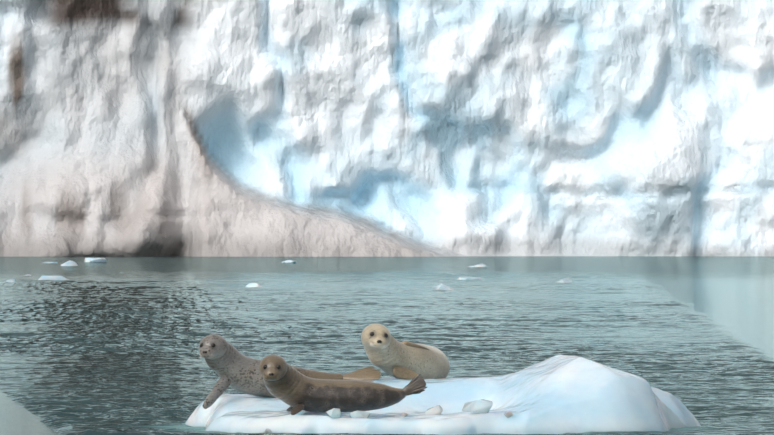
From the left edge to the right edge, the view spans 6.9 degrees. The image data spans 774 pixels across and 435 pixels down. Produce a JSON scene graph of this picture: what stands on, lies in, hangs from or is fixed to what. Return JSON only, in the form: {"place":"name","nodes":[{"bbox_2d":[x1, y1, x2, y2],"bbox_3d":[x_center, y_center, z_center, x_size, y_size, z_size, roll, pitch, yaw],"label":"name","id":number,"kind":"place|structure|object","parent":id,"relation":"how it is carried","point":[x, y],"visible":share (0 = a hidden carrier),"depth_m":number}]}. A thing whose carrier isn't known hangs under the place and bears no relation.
{"place":"outdoors","nodes":[
{"label":"outdoors","id":0,"kind":"place"},
{"bbox_2d":[0,0,773,256],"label":"glacier","id":1,"kind":"object","parent":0,"point":[300,128],"visible":0.94,"depth_m":533.35},
{"bbox_2d":[0,256,773,434],"bbox_3d":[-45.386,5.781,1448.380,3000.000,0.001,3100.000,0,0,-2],"label":"sea water","id":2,"kind":"structure","parent":0,"point":[734,295],"depth_m":335.10},
{"bbox_2d":[5,278,15,281],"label":"bergy bit","id":3,"kind":"object","parent":2,"relation":"on","point":[11,280],"visible":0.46,"depth_m":233.26},
{"bbox_2d":[38,276,67,279],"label":"ice floe","id":4,"kind":"object","parent":2,"relation":"on","point":[52,278],"visible":0.21,"depth_m":244.11},
{"bbox_2d":[60,260,78,265],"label":"bergy bit","id":5,"kind":"object","parent":2,"relation":"on","point":[70,263],"visible":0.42,"depth_m":363.22},
{"bbox_2d":[84,258,106,261],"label":"ice floe","id":6,"kind":"object","parent":2,"relation":"on","point":[95,260],"visible":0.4,"depth_m":416.57},
{"bbox_2d":[245,282,264,287],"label":"bergy bit","id":7,"kind":"object","parent":2,"relation":"on","point":[253,284],"visible":0.25,"depth_m":210.02},
{"bbox_2d":[281,260,295,262],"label":"bergy bit","id":8,"kind":"object","parent":2,"relation":"on","point":[288,261],"visible":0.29,"depth_m":405.29},
{"bbox_2d":[185,354,700,434],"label":"ice floe","id":9,"kind":"object","parent":2,"relation":"on","point":[559,394],"visible":0.77,"depth_m":55.85},
{"bbox_2d":[199,334,380,408],"bbox_3d":[-0.892,1.350,56.748,1.661,0.652,0.509,0,0,-16],"label":"seal","id":10,"kind":"object","parent":9,"relation":"on","point":[231,365],"visible":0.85,"depth_m":56.55},
{"bbox_2d":[326,408,340,417],"bbox_3d":[-0.466,1.692,55.489,0.104,0.104,0.139,0,0,-27],"label":"ice chunk","id":11,"kind":"object","parent":9,"relation":"on","point":[334,413],"visible":0.79,"depth_m":55.45},
{"bbox_2d":[259,354,426,414],"bbox_3d":[-0.438,1.444,55.933,1.478,0.522,0.669,0,0,-17],"label":"seal","id":12,"kind":"object","parent":9,"relation":"on","point":[295,390],"visible":1,"depth_m":55.69},
{"bbox_2d":[349,410,369,417],"bbox_3d":[-0.233,1.704,55.522,0.176,0.121,0.203,-8,6,0],"label":"ice chunk","id":13,"kind":"object","parent":9,"relation":"on","point":[359,414],"visible":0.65,"depth_m":55.44},
{"bbox_2d":[361,324,449,378],"bbox_3d":[0.269,1.207,57.522,0.468,0.540,1.992,0,0,21],"label":"seal","id":14,"kind":"object","parent":9,"relation":"on","point":[386,351],"visible":0.96,"depth_m":56.92},
{"bbox_2d":[425,405,442,414],"bbox_3d":[0.412,1.686,55.744,0.180,0.128,0.115,-2,-11,42],"label":"ice chunk","id":15,"kind":"object","parent":9,"relation":"on","point":[436,410],"visible":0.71,"depth_m":55.70},
{"bbox_2d":[462,399,492,412],"bbox_3d":[0.782,1.628,55.560,0.281,0.123,0.190,0,0,16],"label":"ice chunk","id":16,"kind":"object","parent":9,"relation":"on","point":[481,406],"visible":0.92,"depth_m":55.50},
{"bbox_2d":[504,411,512,417],"bbox_3d":[1.048,1.698,55.486,0.078,0.062,0.082,0,0,-5],"label":"ice chunk","id":17,"kind":"object","parent":9,"relation":"on","point":[507,414],"visible":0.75,"depth_m":55.47},
{"bbox_2d":[432,284,453,289],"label":"bergy bit","id":18,"kind":"object","parent":2,"relation":"on","point":[441,287],"visible":0.19,"depth_m":196.47},
{"bbox_2d":[456,277,483,279],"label":"ice floe","id":19,"kind":"object","parent":2,"relation":"on","point":[469,278],"visible":0.29,"depth_m":244.47},
{"bbox_2d":[470,263,487,266],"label":"bergy bit","id":20,"kind":"object","parent":2,"relation":"on","point":[481,265],"visible":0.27,"depth_m":351.03},
{"bbox_2d":[558,278,571,282],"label":"bergy bit","id":21,"kind":"object","parent":2,"relation":"on","point":[567,280],"visible":0.38,"depth_m":231.20}
]}

